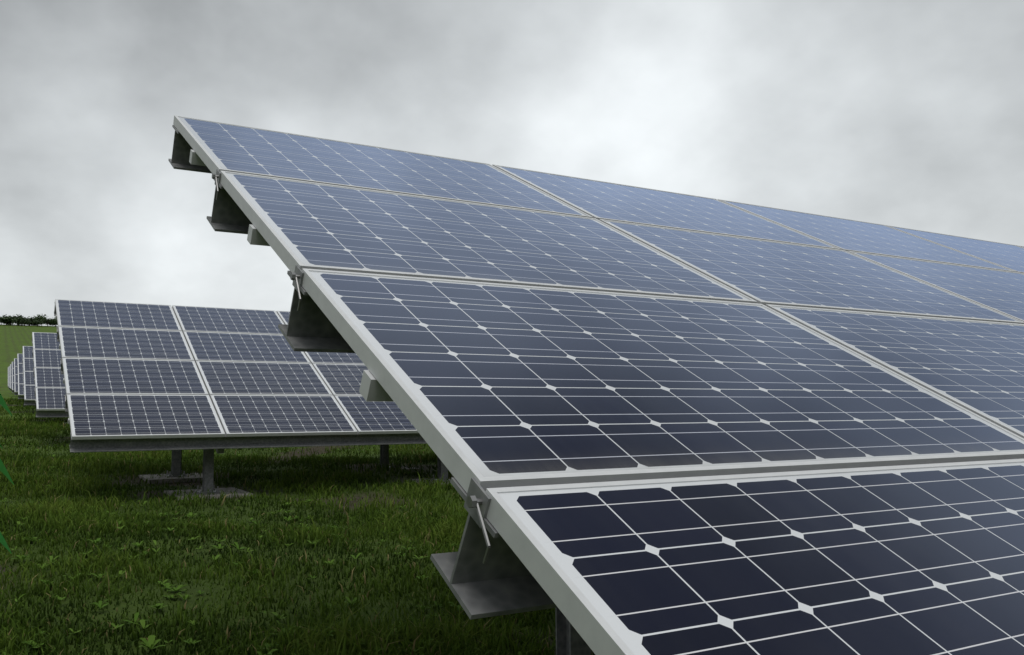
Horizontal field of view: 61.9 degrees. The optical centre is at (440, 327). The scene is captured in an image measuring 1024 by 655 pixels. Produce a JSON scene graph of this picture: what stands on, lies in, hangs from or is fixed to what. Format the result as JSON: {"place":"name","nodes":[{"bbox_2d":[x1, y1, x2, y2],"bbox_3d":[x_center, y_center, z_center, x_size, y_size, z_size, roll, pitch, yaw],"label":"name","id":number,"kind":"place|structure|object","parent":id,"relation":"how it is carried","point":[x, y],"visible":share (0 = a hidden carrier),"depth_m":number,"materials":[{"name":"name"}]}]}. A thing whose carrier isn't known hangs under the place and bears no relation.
{"place":"outdoors","nodes":[
{"label":"outdoors","id":0,"kind":"place"},
{"bbox_2d":[0,325,594,654],"bbox_3d":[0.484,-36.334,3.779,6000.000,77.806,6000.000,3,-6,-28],"label":"ground","id":1,"kind":"structure","parent":0,"point":[14,339],"depth_m":6.67,"materials":[{"name":"green plant"}]},
{"bbox_2d":[0,394,13,553],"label":"plant","id":2,"kind":"object","parent":1,"relation":"on","point":[3,470],"visible":1,"depth_m":0.95,"materials":[{"name":"green plant"}]},
{"bbox_2d":[0,314,13,324],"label":"hedge tree","id":3,"kind":"object","parent":1,"relation":"on","point":[6,318],"visible":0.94,"depth_m":784.17,"materials":[{"name":"green plant"}]},
{"bbox_2d":[0,315,16,325],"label":"hedge tree","id":4,"kind":"object","parent":1,"relation":"on","point":[5,316],"visible":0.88,"depth_m":786.45,"materials":[{"name":"green plant"}]},
{"bbox_2d":[10,364,11,390],"bbox_3d":[-22.909,4.584,67.291,20.056,3.066,3.645,3,-6,-28],"label":"solar array","id":5,"kind":"object","parent":1,"relation":"on","point":[10,377],"visible":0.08,"depth_m":62.43,"materials":[{"name":"grey glass"}]},
{"bbox_2d":[12,362,14,392],"bbox_3d":[-18.425,4.052,58.657,20.056,3.066,3.645,3,-6,-28],"label":"solar array","id":6,"kind":"object","parent":1,"relation":"on","point":[13,389],"visible":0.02,"depth_m":53.65,"materials":[{"name":"grey glass"}]},
{"bbox_2d":[14,358,17,394],"bbox_3d":[-13.942,3.520,50.023,20.056,3.066,3.645,3,-6,-28],"label":"solar array","id":7,"kind":"object","parent":1,"relation":"on","point":[15,377],"visible":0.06,"depth_m":45.09,"materials":[{"name":"blue glass"}]},
{"bbox_2d":[17,354,23,398],"bbox_3d":[-9.459,2.987,41.389,20.056,3.066,3.645,3,-6,-28],"label":"solar array","id":8,"kind":"object","parent":1,"relation":"on","point":[20,384],"visible":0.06,"depth_m":36.47,"materials":[{"name":"blue glass"}]},
{"bbox_2d":[11,317,29,325],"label":"hedge tree","id":9,"kind":"object","parent":1,"relation":"on","point":[18,321],"visible":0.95,"depth_m":787.43,"materials":[{"name":"green plant"}]},
{"bbox_2d":[22,320,31,325],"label":"hedge tree","id":10,"kind":"object","parent":1,"relation":"on","point":[26,322],"visible":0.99,"depth_m":786.97,"materials":[{"name":"green plant"}]},
{"bbox_2d":[29,319,43,324],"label":"hedge tree","id":11,"kind":"object","parent":1,"relation":"on","point":[37,321],"visible":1,"depth_m":790.35,"materials":[{"name":"green plant"}]},
{"bbox_2d":[35,314,46,325],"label":"tree","id":12,"kind":"object","parent":1,"relation":"on","point":[41,318],"visible":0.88,"depth_m":799.69,"materials":[{"name":"green plant"}]},
{"bbox_2d":[22,346,67,422],"bbox_3d":[-4.976,2.455,32.754,20.056,3.066,3.645,3,-6,-28],"label":"solar array","id":13,"kind":"object","parent":1,"relation":"on","point":[28,380],"visible":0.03,"depth_m":27.85,"materials":[{"name":"blue glass"}]},
{"bbox_2d":[42,317,55,326],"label":"hedge tree","id":14,"kind":"object","parent":1,"relation":"on","point":[49,321],"visible":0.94,"depth_m":804.88,"materials":[{"name":"green plant"}]},
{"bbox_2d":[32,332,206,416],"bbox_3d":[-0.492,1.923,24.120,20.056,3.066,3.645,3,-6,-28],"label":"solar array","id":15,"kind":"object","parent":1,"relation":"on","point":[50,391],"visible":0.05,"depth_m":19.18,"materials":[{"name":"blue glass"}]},
{"bbox_2d":[54,299,452,499],"bbox_3d":[3.991,1.391,15.486,20.056,3.066,3.645,3,-6,-28],"label":"solar array","id":16,"kind":"object","parent":1,"relation":"on","point":[140,377],"visible":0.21,"depth_m":11.12,"materials":[{"name":"blue glass"}]},
{"bbox_2d":[0,440,554,654],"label":"weeds","id":17,"kind":"object","parent":1,"relation":"on","point":[151,642],"visible":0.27,"depth_m":5.91,"materials":[{"name":"green plant"}]},
{"bbox_2d":[168,115,1023,654],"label":"solar array","id":18,"kind":"object","parent":1,"relation":"on","point":[646,421],"visible":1,"depth_m":1.98,"materials":[{"name":"blue glass"}]},
{"bbox_2d":[0,0,1023,325],"label":"sky","id":19,"kind":"structure","parent":0,"point":[909,114],"materials":[{"name":"grey"}]}
]}

